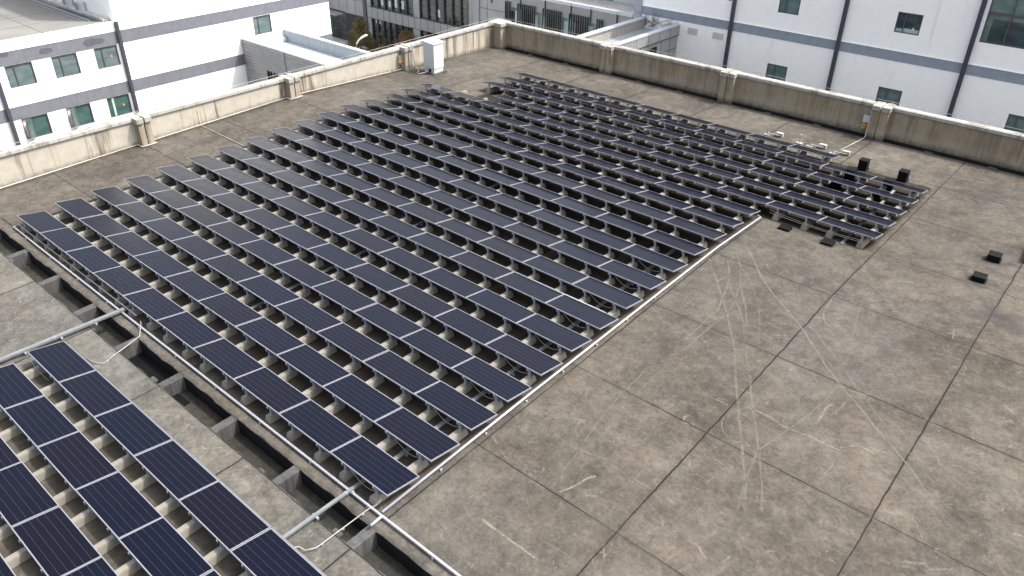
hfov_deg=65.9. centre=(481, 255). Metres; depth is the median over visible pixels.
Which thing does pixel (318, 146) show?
solar panel
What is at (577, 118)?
solar panel
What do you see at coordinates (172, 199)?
solar panel
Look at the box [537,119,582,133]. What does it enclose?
solar panel
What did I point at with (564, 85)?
solar panel
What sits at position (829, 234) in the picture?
concrete block
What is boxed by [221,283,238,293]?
concrete block
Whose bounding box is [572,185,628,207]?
solar panel
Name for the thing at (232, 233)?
solar panel
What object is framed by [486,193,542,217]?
solar panel
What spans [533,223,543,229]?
concrete block
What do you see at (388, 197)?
solar panel
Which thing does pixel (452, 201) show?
solar panel
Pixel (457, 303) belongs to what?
concrete block
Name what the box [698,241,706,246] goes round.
concrete block
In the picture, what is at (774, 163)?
solar panel
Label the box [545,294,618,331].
solar panel
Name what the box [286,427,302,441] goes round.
concrete block
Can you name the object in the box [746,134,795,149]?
solar panel
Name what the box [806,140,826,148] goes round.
footing block
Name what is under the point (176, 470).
solar panel
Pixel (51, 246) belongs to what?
concrete block
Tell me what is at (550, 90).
solar panel
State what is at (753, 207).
concrete block
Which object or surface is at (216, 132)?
conduit
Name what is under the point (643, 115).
solar panel
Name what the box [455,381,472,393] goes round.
concrete block
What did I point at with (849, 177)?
roof vent
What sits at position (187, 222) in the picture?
concrete block
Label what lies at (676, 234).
concrete block
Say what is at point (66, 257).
concrete block
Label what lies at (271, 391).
solar panel
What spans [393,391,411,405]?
concrete block
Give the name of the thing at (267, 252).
solar panel
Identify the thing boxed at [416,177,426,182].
concrete block
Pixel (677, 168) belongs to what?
concrete block
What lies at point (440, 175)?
solar panel
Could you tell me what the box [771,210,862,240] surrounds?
cable
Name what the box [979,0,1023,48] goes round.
window
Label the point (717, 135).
solar panel
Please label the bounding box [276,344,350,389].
solar panel
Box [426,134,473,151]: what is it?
solar panel
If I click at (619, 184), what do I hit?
solar panel
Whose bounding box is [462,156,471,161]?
concrete block
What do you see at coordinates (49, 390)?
concrete block
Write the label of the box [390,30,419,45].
broadleaf tree
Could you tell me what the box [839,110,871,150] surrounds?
conduit
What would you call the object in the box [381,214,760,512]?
conduit
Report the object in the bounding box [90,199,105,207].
concrete block
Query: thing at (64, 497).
concrete block
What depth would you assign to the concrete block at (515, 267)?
26.12 m
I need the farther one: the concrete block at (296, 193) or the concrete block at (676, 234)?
the concrete block at (296, 193)
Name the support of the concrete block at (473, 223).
on the roof deck
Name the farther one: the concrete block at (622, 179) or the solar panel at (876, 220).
the concrete block at (622, 179)
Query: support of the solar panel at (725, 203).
on the concrete block at (726, 198)
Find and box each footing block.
[763,127,783,137]
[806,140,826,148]
[829,145,850,155]
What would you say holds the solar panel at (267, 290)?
on the concrete block at (265, 313)
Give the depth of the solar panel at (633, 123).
37.89 m
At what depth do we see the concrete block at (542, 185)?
31.37 m
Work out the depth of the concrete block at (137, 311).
24.12 m
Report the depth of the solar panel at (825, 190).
31.21 m
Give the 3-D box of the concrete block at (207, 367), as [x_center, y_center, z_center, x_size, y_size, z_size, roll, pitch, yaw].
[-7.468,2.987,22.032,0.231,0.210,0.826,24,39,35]
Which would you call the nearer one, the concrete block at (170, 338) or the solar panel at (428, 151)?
the concrete block at (170, 338)
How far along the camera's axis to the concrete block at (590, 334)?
22.93 m
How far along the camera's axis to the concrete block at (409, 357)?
22.08 m
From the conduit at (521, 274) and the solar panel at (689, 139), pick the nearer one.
the conduit at (521, 274)
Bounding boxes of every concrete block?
[0,410,7,419]
[0,425,22,441]
[0,525,13,541]
[4,547,31,568]
[16,446,40,462]
[21,225,32,233]
[23,367,45,379]
[32,464,56,481]
[34,234,44,242]
[40,384,62,396]
[44,243,56,251]
[53,211,70,220]
[53,487,78,506]
[55,398,77,412]
[59,253,69,262]
[66,220,83,229]
[70,262,83,271]
[71,508,97,527]
[73,416,97,431]
[78,228,94,237]
[85,274,98,283]
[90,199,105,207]
[91,435,115,449]
[92,238,108,247]
[94,534,119,554]
[99,284,112,293]
[102,207,118,215]
[104,247,121,256]
[112,454,136,471]
[115,214,130,223]
[115,296,128,306]
[115,560,141,575]
[119,257,137,267]
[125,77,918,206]
[128,224,145,232]
[128,307,142,317]
[131,473,156,491]
[133,266,150,276]
[138,195,152,202]
[142,232,158,241]
[146,320,161,331]
[149,278,167,288]
[150,202,164,210]
[155,499,180,516]
[158,242,174,251]
[163,288,182,299]
[163,333,177,343]
[165,211,178,219]
[170,184,184,190]
[171,251,187,260]
[176,519,202,537]
[177,218,192,226]
[182,301,200,312]
[182,348,197,359]
[183,190,196,197]
[188,261,205,271]
[193,227,208,236]
[198,198,211,205]
[198,312,216,323]
[199,361,214,373]
[203,271,220,281]
[203,546,230,566]
[207,236,222,244]
[210,206,224,213]
[213,179,226,185]
[218,326,237,338]
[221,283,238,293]
[221,378,236,389]
[224,246,240,255]
[226,214,241,222]
[229,187,241,193]
[235,338,255,350]
[238,293,255,303]
[240,222,255,230]
[240,255,255,264]
[240,392,256,405]
[242,193,255,200]
[243,168,254,174]
[258,175,270,182]
[258,201,271,208]
[258,231,272,239]
[258,265,274,275]
[258,306,275,317]
[258,354,278,367]
[265,411,281,424]
[272,182,283,188]
[273,209,285,216]
[274,240,288,248]
[275,275,291,285]
[276,317,294,329]
[278,367,298,381]
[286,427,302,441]
[287,165,297,170]
[288,189,300,196]
[290,218,303,225]
[293,250,307,259]
[295,287,311,297]
[299,331,316,343]
[301,171,310,177]
[302,384,322,398]
[303,196,315,203]
[306,226,319,233]
[309,259,323,268]
[313,298,329,308]
[313,449,330,463]
[316,178,327,184]
[318,344,337,356]
[320,205,332,211]
[324,399,345,414]
[325,235,338,243]
[326,161,337,166]
[329,270,344,279]
[331,185,342,191]
[336,212,348,219]
[336,311,352,322]
[338,467,355,482]
[341,244,355,252]
[343,168,353,173]
[343,360,361,373]
[348,280,363,289]
[349,193,359,199]
[352,418,372,433]
[355,221,367,228]
[356,323,372,334]
[357,174,367,179]
[362,254,375,262]
[364,200,375,206]
[366,374,384,387]
[368,157,378,162]
[368,491,388,506]
[371,292,386,302]
[372,229,384,236]
[374,181,385,187]
[376,435,397,451]
[380,263,394,272]
[380,337,397,349]
[383,163,392,169]
[383,208,395,215]
[390,303,406,313]
[391,188,401,194]
[392,239,405,247]
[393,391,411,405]
[400,170,410,176]
[400,216,411,222]
[403,275,417,284]
[403,350,420,362]
[407,456,428,473]
[410,196,420,202]
[411,248,423,256]
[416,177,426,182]
[416,316,430,327]
[418,407,436,421]
[422,225,433,232]
[423,285,437,294]
[427,203,437,209]
[430,366,447,378]
[433,258,446,267]
[435,184,445,190]
[438,329,453,339]
[440,166,449,171]
[440,233,450,240]
[448,212,458,218]
[448,297,461,307]
[449,426,467,441]
[453,191,462,197]
[454,268,466,276]
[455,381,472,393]
[460,173,468,178]
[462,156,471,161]
[462,243,473,250]
[465,343,480,354]
[466,219,476,226]
[470,308,484,318]
[473,199,483,205]
[476,180,485,185]
[478,279,490,288]
[481,163,490,168]
[482,252,493,259]
[486,398,503,412]
[487,229,498,235]
[490,356,505,368]
[491,206,501,212]
[496,187,505,192]
[497,323,511,332]
[498,169,507,174]
[500,290,513,299]
[507,263,518,270]
[508,237,518,244]
[512,215,522,221]
[515,194,524,199]
[519,176,527,181]
[520,373,536,385]
[522,334,536,345]
[527,302,539,312]
[528,272,539,280]
[532,166,547,177]
[532,247,543,254]
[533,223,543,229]
[536,182,545,188]
[536,202,546,208]
[550,172,565,183]
[551,314,564,323]
[552,350,566,361]
[553,158,567,168]
[554,256,565,264]
[555,284,566,292]
[556,210,565,215]
[557,232,566,239]
[558,190,567,195]
[570,164,584,174]
[572,180,587,191]
[578,241,588,247]
[579,295,590,303]
[580,219,589,224]
[580,267,590,275]
[581,329,593,337]
[591,187,606,198]
[592,171,606,181]
[600,227,610,233]
[601,206,610,211]
[604,252,614,258]
[604,277,615,285]
[607,308,619,317]
[609,163,623,173]
[610,177,625,188]
[614,194,629,206]
[622,213,631,219]
[627,237,635,242]
[627,261,637,267]
[629,168,642,179]
[632,289,643,297]
[633,185,648,196]
[634,201,649,214]
[648,223,656,228]
[650,245,659,251]
[651,176,665,186]
[653,191,668,203]
[656,272,665,279]
[659,210,674,222]
[668,167,681,177]
[670,231,678,236]
[671,182,685,193]
[678,199,692,211]
[678,256,687,262]
[681,218,697,231]
[688,173,702,183]
[695,189,709,201]
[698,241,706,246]
[700,207,715,219]
[709,227,724,240]
[712,180,725,191]
[717,197,731,208]
[727,215,741,228]
[733,187,747,198]
[743,204,757,217]
[748,178,761,188]
[759,195,772,206]
[772,209,785,220]
[773,185,786,196]
[786,202,795,214]
[796,191,808,203]
[800,218,813,230]
[814,210,823,223]
[824,200,836,211]
[824,226,838,238]
[839,217,847,230]
[847,206,860,219]
[855,236,869,248]
[861,196,873,208]
[870,226,878,240]
[877,216,890,228]
[890,204,902,216]
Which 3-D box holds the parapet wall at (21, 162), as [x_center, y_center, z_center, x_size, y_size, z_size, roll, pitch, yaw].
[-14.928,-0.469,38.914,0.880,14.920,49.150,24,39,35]
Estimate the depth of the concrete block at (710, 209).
29.62 m
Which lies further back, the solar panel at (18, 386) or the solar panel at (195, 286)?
the solar panel at (195, 286)
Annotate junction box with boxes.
[397,55,402,62]
[862,114,870,122]
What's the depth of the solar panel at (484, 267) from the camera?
25.75 m
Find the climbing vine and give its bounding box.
[638,12,671,26]
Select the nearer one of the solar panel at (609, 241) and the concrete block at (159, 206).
the solar panel at (609, 241)
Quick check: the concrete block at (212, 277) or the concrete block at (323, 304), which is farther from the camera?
the concrete block at (212, 277)
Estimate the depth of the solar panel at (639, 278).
25.18 m
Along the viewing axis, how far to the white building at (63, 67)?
50.05 m
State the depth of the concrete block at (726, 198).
30.51 m
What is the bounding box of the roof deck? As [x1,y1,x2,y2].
[0,47,1023,575]
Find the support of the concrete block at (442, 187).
on the roof deck
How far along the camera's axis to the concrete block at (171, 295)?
24.93 m
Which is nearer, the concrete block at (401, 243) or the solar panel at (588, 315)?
the solar panel at (588, 315)
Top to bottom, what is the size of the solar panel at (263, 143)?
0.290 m
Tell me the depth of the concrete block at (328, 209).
29.84 m
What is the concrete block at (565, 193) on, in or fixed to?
on the roof deck
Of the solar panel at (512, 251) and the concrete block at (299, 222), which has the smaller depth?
the solar panel at (512, 251)
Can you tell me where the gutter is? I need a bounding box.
[505,47,1023,175]
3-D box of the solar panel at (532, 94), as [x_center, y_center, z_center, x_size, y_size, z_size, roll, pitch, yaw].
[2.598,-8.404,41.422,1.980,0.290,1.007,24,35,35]
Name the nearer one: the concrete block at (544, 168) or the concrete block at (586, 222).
the concrete block at (586, 222)
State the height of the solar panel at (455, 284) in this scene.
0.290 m
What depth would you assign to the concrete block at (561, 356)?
22.06 m
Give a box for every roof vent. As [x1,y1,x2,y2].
[777,223,792,231]
[819,238,835,246]
[828,182,841,190]
[842,166,857,181]
[857,157,870,171]
[868,193,880,201]
[883,177,895,191]
[895,168,910,183]
[970,271,988,284]
[985,250,1003,264]
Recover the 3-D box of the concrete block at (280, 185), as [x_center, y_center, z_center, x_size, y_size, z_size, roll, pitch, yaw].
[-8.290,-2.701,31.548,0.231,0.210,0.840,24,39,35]
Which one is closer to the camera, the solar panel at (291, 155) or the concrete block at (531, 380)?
the concrete block at (531, 380)
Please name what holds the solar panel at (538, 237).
on the concrete block at (515, 241)
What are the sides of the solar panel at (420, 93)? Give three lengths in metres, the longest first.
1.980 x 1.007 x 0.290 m
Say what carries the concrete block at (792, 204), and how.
on the roof deck
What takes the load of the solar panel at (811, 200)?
on the concrete block at (800, 201)
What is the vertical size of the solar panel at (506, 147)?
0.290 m
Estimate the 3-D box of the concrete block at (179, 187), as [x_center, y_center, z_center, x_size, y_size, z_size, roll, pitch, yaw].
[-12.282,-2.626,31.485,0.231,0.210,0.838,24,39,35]
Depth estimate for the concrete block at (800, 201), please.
31.07 m
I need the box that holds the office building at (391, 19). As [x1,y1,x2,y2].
[329,0,633,48]
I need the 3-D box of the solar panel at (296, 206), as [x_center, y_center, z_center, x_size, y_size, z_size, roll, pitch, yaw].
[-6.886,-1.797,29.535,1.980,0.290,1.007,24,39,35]
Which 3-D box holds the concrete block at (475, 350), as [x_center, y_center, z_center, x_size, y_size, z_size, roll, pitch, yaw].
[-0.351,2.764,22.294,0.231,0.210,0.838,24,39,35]
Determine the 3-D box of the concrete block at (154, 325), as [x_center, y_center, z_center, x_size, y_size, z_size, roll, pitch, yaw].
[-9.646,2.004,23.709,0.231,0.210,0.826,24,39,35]
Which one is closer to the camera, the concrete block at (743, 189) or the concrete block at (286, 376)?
the concrete block at (286, 376)
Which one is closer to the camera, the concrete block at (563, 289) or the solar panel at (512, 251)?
the concrete block at (563, 289)
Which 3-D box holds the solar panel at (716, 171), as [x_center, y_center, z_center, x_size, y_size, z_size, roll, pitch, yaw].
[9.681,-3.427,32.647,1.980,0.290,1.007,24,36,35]
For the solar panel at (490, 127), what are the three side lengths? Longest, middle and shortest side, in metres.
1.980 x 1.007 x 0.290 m
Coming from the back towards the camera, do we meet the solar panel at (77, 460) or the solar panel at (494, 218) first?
the solar panel at (494, 218)
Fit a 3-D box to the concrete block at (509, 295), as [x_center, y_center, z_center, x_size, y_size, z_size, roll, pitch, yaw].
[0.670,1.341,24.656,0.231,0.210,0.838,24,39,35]
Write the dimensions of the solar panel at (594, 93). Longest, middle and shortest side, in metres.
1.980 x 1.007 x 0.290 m
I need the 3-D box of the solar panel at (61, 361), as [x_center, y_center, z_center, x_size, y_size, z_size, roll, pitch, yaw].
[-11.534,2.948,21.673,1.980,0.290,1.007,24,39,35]
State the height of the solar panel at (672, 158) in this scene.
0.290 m
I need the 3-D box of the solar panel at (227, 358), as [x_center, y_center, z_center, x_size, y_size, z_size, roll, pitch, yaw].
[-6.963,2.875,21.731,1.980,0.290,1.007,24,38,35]
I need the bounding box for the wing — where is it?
[594,0,634,7]
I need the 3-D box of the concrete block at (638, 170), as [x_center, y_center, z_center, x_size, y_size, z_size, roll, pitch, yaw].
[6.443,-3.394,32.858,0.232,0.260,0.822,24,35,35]
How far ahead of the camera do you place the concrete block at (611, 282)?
25.29 m
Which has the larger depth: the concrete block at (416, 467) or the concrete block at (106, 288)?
the concrete block at (106, 288)
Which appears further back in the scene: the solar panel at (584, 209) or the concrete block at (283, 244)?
the solar panel at (584, 209)
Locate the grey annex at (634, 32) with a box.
[577,16,680,56]
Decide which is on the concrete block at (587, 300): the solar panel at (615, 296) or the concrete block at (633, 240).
the solar panel at (615, 296)
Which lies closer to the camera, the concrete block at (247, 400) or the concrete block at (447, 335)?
the concrete block at (247, 400)
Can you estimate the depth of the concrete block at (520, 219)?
29.02 m
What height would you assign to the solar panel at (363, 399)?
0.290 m
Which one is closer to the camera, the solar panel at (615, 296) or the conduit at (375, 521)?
the conduit at (375, 521)
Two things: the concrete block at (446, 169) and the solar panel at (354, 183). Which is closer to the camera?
the solar panel at (354, 183)
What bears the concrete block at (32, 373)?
on the roof deck
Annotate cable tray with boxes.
[0,305,131,361]
[250,176,512,308]
[283,479,365,538]
[393,239,687,459]
[840,190,894,244]
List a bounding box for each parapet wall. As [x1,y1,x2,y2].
[0,21,495,186]
[488,18,1023,171]
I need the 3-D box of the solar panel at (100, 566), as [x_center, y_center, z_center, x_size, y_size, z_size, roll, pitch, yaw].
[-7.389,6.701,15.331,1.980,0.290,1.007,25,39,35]
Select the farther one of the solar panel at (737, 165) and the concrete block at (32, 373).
the solar panel at (737, 165)
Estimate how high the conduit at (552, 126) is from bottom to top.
0.038 m
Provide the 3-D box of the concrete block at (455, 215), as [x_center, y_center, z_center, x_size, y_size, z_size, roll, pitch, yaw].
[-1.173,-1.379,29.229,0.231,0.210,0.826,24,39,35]
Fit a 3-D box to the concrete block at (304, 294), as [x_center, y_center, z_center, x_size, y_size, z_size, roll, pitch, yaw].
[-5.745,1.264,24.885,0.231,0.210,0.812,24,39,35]
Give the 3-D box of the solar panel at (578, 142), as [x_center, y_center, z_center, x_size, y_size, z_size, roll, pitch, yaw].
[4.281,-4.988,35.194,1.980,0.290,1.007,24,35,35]
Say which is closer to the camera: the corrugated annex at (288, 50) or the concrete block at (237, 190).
the concrete block at (237, 190)
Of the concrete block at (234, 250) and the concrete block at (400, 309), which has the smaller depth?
the concrete block at (400, 309)
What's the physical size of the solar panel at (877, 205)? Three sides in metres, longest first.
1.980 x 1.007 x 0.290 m
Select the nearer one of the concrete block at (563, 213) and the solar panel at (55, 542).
the solar panel at (55, 542)
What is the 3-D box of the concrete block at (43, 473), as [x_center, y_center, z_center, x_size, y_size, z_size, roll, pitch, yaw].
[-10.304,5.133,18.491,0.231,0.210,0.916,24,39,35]
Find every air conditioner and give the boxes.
[62,0,72,6]
[73,0,85,10]
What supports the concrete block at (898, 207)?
on the roof deck
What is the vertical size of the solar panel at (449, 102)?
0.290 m
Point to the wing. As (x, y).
(629, 3)
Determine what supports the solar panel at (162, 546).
on the concrete block at (129, 568)
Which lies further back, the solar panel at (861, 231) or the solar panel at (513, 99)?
the solar panel at (513, 99)
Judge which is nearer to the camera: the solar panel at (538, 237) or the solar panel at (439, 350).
the solar panel at (439, 350)
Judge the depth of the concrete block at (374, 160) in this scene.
33.62 m
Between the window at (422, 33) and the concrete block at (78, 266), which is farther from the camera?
the window at (422, 33)
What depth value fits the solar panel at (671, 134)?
36.74 m
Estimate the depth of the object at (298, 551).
18.32 m
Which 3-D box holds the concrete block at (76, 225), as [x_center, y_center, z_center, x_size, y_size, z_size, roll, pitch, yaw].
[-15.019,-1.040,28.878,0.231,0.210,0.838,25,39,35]
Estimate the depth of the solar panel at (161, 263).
25.99 m
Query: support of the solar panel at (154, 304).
on the concrete block at (154, 325)
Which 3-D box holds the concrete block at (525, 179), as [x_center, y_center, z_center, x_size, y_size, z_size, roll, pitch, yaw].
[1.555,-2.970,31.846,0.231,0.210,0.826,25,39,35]
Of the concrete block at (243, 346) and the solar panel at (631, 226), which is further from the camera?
the solar panel at (631, 226)
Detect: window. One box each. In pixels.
[4,61,37,88]
[21,113,52,139]
[51,52,80,77]
[66,103,94,128]
[93,44,120,68]
[106,93,132,117]
[252,14,271,34]
[370,0,413,16]
[371,18,413,48]
[419,0,468,27]
[420,30,436,38]
[508,6,603,35]
[765,63,787,80]
[778,0,800,14]
[875,86,902,105]
[894,12,923,35]
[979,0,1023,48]
[1004,114,1023,132]
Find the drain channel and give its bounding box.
[0,229,431,575]
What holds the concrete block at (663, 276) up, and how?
on the roof deck
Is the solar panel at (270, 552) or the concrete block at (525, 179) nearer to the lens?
the solar panel at (270, 552)
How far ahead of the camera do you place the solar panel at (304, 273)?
25.44 m
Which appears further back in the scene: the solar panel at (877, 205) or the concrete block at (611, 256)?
the solar panel at (877, 205)
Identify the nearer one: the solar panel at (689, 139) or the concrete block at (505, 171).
the concrete block at (505, 171)
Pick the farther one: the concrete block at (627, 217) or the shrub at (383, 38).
the shrub at (383, 38)
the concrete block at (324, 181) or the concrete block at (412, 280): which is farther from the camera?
the concrete block at (324, 181)
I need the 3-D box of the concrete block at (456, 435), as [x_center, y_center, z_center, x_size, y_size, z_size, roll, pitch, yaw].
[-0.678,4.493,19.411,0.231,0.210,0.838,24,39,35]
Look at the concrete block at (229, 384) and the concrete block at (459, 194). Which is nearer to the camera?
the concrete block at (229, 384)
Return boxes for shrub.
[372,44,389,51]
[375,32,389,48]
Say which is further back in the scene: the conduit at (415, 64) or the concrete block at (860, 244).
the conduit at (415, 64)
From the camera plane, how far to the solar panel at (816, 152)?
35.02 m
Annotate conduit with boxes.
[0,71,390,188]
[1,216,136,315]
[13,224,460,575]
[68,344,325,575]
[86,321,140,363]
[197,108,243,145]
[295,499,381,550]
[369,515,381,526]
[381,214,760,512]
[410,45,428,73]
[424,230,605,312]
[497,110,606,142]
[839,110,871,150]
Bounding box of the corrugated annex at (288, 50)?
[241,28,370,84]
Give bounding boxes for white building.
[0,0,332,149]
[633,0,1023,132]
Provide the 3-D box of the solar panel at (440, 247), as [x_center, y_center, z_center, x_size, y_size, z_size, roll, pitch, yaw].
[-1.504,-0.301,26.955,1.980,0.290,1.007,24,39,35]
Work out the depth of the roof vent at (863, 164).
34.24 m
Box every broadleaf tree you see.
[345,16,377,51]
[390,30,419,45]
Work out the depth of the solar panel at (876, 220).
29.12 m
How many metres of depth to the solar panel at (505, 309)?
23.72 m
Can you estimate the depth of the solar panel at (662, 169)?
32.81 m
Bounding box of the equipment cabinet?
[421,37,446,75]
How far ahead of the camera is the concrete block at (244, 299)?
24.66 m
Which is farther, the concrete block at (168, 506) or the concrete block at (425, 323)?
the concrete block at (425, 323)
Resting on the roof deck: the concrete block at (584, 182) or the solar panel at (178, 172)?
the concrete block at (584, 182)
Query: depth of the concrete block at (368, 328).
23.24 m
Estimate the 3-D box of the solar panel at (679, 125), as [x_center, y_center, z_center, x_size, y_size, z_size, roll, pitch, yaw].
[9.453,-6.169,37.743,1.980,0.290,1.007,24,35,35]
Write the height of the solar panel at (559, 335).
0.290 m
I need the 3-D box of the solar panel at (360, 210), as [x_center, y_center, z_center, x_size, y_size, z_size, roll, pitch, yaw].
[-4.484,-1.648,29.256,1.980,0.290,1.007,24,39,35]
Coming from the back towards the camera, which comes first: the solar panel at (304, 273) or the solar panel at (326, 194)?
the solar panel at (326, 194)
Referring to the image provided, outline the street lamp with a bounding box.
[356,34,366,47]
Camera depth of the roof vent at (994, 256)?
27.12 m
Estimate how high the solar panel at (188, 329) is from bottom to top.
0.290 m
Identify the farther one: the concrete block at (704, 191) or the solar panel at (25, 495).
the concrete block at (704, 191)
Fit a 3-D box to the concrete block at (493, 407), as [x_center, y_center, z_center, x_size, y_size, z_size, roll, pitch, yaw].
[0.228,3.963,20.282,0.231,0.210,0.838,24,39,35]
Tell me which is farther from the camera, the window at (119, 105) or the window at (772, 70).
the window at (772, 70)
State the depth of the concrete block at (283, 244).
27.55 m
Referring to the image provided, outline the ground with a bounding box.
[332,36,375,50]
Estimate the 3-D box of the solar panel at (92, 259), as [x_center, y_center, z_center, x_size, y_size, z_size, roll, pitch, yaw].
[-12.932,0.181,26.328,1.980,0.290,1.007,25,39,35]
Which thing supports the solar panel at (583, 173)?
on the concrete block at (581, 166)
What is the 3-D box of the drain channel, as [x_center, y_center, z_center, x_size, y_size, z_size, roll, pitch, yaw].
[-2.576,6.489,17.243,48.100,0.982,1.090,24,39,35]
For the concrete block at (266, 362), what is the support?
on the roof deck
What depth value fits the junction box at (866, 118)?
38.05 m
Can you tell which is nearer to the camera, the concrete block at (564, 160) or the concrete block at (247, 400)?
the concrete block at (247, 400)
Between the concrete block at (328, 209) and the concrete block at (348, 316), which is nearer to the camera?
the concrete block at (348, 316)
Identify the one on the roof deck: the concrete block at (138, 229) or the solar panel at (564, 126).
the concrete block at (138, 229)
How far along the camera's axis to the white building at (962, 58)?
48.91 m
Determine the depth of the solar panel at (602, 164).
33.08 m
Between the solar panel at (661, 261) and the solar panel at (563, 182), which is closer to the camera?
the solar panel at (661, 261)
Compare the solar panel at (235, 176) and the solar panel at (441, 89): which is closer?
the solar panel at (235, 176)
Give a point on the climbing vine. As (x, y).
(652, 24)
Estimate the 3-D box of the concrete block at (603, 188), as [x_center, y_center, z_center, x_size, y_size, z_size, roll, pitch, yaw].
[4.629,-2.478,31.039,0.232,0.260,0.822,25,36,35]
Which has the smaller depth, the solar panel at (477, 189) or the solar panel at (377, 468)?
the solar panel at (377, 468)
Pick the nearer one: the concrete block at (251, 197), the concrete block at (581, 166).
the concrete block at (251, 197)
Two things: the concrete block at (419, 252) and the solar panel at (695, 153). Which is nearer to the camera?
the concrete block at (419, 252)
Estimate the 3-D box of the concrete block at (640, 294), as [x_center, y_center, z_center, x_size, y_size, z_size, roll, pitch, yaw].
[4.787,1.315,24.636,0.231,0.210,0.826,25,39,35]
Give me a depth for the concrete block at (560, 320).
23.56 m
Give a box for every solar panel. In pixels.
[0,363,44,410]
[0,436,21,469]
[0,462,58,527]
[0,554,15,575]
[4,396,78,448]
[11,506,101,575]
[17,211,67,236]
[27,341,95,384]
[37,431,118,490]
[40,227,93,255]
[54,198,104,222]
[58,370,131,418]
[64,556,118,575]
[65,246,121,276]
[75,472,162,538]
[78,214,131,240]
[90,186,139,209]
[93,266,152,298]
[94,403,172,457]
[105,231,160,259]
[115,201,166,226]
[118,517,213,575]
[123,288,185,323]
[124,175,171,196]
[133,250,191,280]
[134,440,218,500]
[141,217,195,244]
[149,189,199,212]
[156,164,203,185]
[156,311,223,351]
[164,270,225,303]
[170,235,227,264]
[176,204,229,229]
[178,481,270,551]
[181,178,230,200]
[186,154,232,174]
[193,338,264,381]
[198,292,263,329]
[202,254,262,285]
[203,569,220,575]
[206,221,261,248]
[209,192,261,216]
[212,167,260,188]
[214,145,259,163]
[230,528,323,575]
[233,367,309,415]
[235,317,304,357]
[237,275,300,309]
[238,239,296,268]
[239,208,294,233]
[240,181,291,203]
[241,157,288,177]
[242,136,285,153]
[268,127,311,144]
[268,147,315,166]
[269,170,319,191]
[270,196,323,219]
[272,225,329,252]
[273,258,335,290]
[275,298,342,335]
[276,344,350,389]
[279,399,361,453]
[292,119,335,135]
[295,138,340,156]
[297,160,346,180]
[300,184,352,206]
[303,211,358,237]
[307,243,367,273]
[311,279,377,314]
[316,111,357,126]
[316,322,388,363]
[319,129,364,146]
[322,374,402,423]
[323,150,370,169]
[328,173,378,194]
[330,436,419,496]
[333,199,387,223]
[339,104,380,118]
[339,228,397,256]
[343,121,387,137]
[345,263,409,295]
[348,141,394,158]
[353,303,423,341]
[354,162,404,183]
[360,99,399,112]
[361,187,414,210]
[363,350,439,396]
[366,114,409,128]
[368,215,426,241]
[372,132,417,149]
[374,407,459,462]
[377,247,439,277]
[379,152,428,172]
[381,94,419,106]
[387,108,429,122]
[387,176,439,197]
[387,284,455,320]
[395,124,438,139]
[396,202,452,227]
[400,88,439,100]
[400,328,474,370]
[403,143,450,161]
[407,232,467,261]
[408,102,448,115]
[412,165,463,185]
[414,381,497,431]
[416,118,459,132]
[419,84,458,95]
[419,267,484,300]
[423,190,477,213]
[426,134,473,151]
[427,97,468,109]
[433,308,506,347]
[435,218,493,245]
[436,155,486,174]
[437,111,478,125]
[446,92,485,104]
[447,128,493,143]
[448,178,500,200]
[449,251,513,282]
[451,356,531,403]
[456,106,497,119]
[459,146,507,164]
[461,205,518,230]
[465,289,535,325]
[468,121,512,136]
[471,168,523,188]
[475,100,515,113]
[477,236,539,265]
[479,139,527,154]
[482,82,521,93]
[485,334,562,377]
[486,115,530,129]
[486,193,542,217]
[493,95,532,107]
[494,158,544,177]
[495,272,563,305]
[498,77,536,88]
[500,132,547,147]
[503,222,563,249]
[505,109,548,123]
[509,182,563,204]
[511,90,550,101]
[513,73,548,83]
[515,151,564,166]
[516,314,591,353]
[519,125,565,140]
[522,255,588,287]
[523,103,565,116]
[527,85,564,96]
[527,209,587,234]
[532,171,585,192]
[535,143,584,158]
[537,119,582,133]
[541,80,579,91]
[541,98,582,110]
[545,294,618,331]
[548,240,612,270]
[550,196,608,220]
[552,163,602,180]
[553,136,600,152]
[555,112,597,126]
[556,92,596,104]
[571,88,609,99]
[572,107,615,120]
[572,129,619,144]
[572,155,622,171]
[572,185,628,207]
[572,226,634,254]
[572,277,642,311]
[588,101,629,114]
[589,122,634,137]
[590,147,639,162]
[593,176,646,195]
[595,212,656,238]
[597,260,665,292]
[603,96,644,108]
[606,116,651,130]
[608,140,655,156]
[612,167,664,185]
[616,200,675,224]
[621,110,664,123]
[621,244,687,274]
[625,132,672,148]
[630,159,681,176]
[635,105,677,117]
[636,190,693,211]
[642,126,686,141]
[643,230,707,258]
[647,151,697,167]
[655,181,710,200]
[656,119,702,133]
[663,144,711,160]
[664,216,726,242]
[670,114,715,127]
[672,172,727,190]
[680,136,727,152]
[683,206,743,228]
[689,163,742,181]
[694,130,740,144]
[701,195,759,216]
[704,155,756,173]
[707,124,753,138]
[717,186,774,205]
[720,147,770,164]
[734,140,783,156]
[734,177,789,195]
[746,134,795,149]
[748,168,802,185]
[763,159,815,177]
[766,201,826,222]
[776,151,828,169]
[781,191,839,211]
[788,144,839,161]
[795,181,852,200]
[810,172,865,191]
[819,217,882,239]
[821,163,876,182]
[834,206,895,227]
[846,196,906,216]
[859,186,918,205]
[870,176,927,196]
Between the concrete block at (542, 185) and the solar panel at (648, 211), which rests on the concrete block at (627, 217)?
the solar panel at (648, 211)
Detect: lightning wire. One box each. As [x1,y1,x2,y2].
[1,17,497,146]
[500,17,1023,130]
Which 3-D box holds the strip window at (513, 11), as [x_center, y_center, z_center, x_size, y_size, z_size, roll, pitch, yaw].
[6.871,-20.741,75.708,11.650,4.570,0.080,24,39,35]

